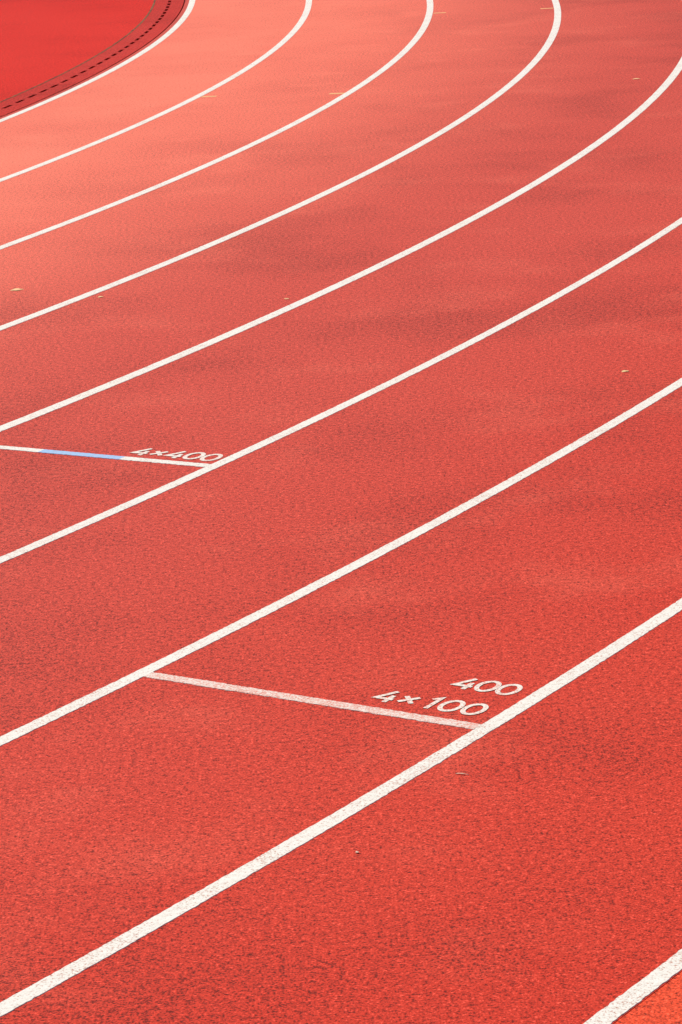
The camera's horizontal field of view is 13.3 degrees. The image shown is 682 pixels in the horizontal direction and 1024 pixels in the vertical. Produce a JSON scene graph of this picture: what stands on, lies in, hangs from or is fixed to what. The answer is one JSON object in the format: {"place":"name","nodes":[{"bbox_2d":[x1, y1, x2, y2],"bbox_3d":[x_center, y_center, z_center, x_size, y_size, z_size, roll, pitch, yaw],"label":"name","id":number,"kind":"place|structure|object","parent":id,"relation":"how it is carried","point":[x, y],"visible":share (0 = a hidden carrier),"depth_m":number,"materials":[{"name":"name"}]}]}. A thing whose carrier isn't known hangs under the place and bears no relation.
{"place":"outdoors","nodes":[
{"label":"outdoors","id":0,"kind":"place"},
{"bbox_2d":[0,0,681,1023],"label":"running track","id":1,"kind":"structure","parent":0,"point":[528,870],"depth_m":10.49,"materials":[{"name":"rubber"}]},
{"bbox_2d":[0,0,184,116],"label":"drainage channel","id":2,"kind":"object","parent":1,"relation":"on","point":[159,18],"visible":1,"depth_m":25.79,"materials":[{"name":"red rubber"}]},
{"bbox_2d":[0,0,194,121],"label":"lane line","id":3,"kind":"object","parent":1,"relation":"on","point":[187,12],"visible":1,"depth_m":25.12,"materials":[{"name":"white paint"}]},
{"bbox_2d":[0,445,209,466],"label":"relay start line","id":4,"kind":"object","parent":1,"relation":"on","point":[105,456],"visible":1,"depth_m":11.61,"materials":[{"name":"white paint"}]},
{"bbox_2d":[0,0,311,181],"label":"lane line","id":5,"kind":"object","parent":1,"relation":"on","point":[301,21],"visible":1,"depth_m":22.55,"materials":[{"name":"white paint"}]},
{"bbox_2d":[129,448,222,460],"bbox_3d":[-0.652,-0.229,11.581,0.407,0.001,0.116,5,18,29],"label":"stencilled lettering","id":6,"kind":"object","parent":1,"relation":"on","point":[202,455],"visible":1,"depth_m":11.57,"materials":[{"name":"paint"}]},
{"bbox_2d":[0,0,433,249],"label":"lane line","id":7,"kind":"object","parent":1,"relation":"on","point":[416,38],"visible":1,"depth_m":20.09,"materials":[{"name":"white paint"}]},
{"bbox_2d":[0,0,560,330],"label":"lane line","id":8,"kind":"object","parent":1,"relation":"on","point":[539,55],"visible":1,"depth_m":17.79,"materials":[{"name":"white paint"}]},
{"bbox_2d":[144,672,480,729],"bbox_3d":[-0.101,0.552,8.592,1.166,0.002,0.054,7,18,33],"label":"relay start line","id":9,"kind":"object","parent":1,"relation":"on","point":[324,702],"visible":1,"depth_m":8.57,"materials":[{"name":"white paint"}]},
{"bbox_2d":[0,598,681,1016],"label":"lane line","id":10,"kind":"object","parent":1,"relation":"on","point":[244,872],"visible":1,"depth_m":7.60,"materials":[{"name":"white paint"}]},
{"bbox_2d":[0,378,681,745],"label":"lane line","id":11,"kind":"object","parent":1,"relation":"on","point":[254,616],"visible":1,"depth_m":9.76,"materials":[{"name":"white paint"}]},
{"bbox_2d":[0,217,681,563],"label":"lane line","id":12,"kind":"object","parent":1,"relation":"on","point":[278,436],"visible":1,"depth_m":12.14,"materials":[{"name":"white paint"}]},
{"bbox_2d":[0,57,681,431],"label":"lane line","id":13,"kind":"object","parent":1,"relation":"on","point":[670,79],"visible":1,"depth_m":15.06,"materials":[{"name":"white paint"}]},
{"bbox_2d":[373,691,488,714],"bbox_3d":[0.262,0.553,8.508,0.371,0.001,0.111,7,18,33],"label":"stencilled lettering","id":14,"kind":"object","parent":1,"relation":"on","point":[408,699],"visible":1,"depth_m":8.49,"materials":[{"name":"paint"}]},
{"bbox_2d":[450,678,522,694],"bbox_3d":[0.431,0.514,8.617,0.221,0.001,0.104,6,18,32],"label":"stencilled lettering","id":15,"kind":"object","parent":1,"relation":"on","point":[497,687],"visible":1,"depth_m":8.61,"materials":[{"name":"paint"}]},
{"bbox_2d":[584,949,681,1023],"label":"lane line","id":16,"kind":"object","parent":1,"relation":"on","point":[636,993],"visible":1,"depth_m":6.52,"materials":[{"name":"white paint"}]},
{"bbox_2d":[614,972,681,1023],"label":"track apron","id":17,"kind":"object","parent":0,"point":[662,1005],"visible":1,"depth_m":6.44,"materials":[{"name":"rubber"}]},
{"label":"ground","id":18,"kind":"structure","parent":0,"visible":0},
{"bbox_2d":[0,0,153,100],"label":"zone","id":19,"kind":"object","parent":18,"relation":"on","point":[42,41],"visible":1,"depth_m":28.10,"materials":[{"name":"rubber"}]}
]}

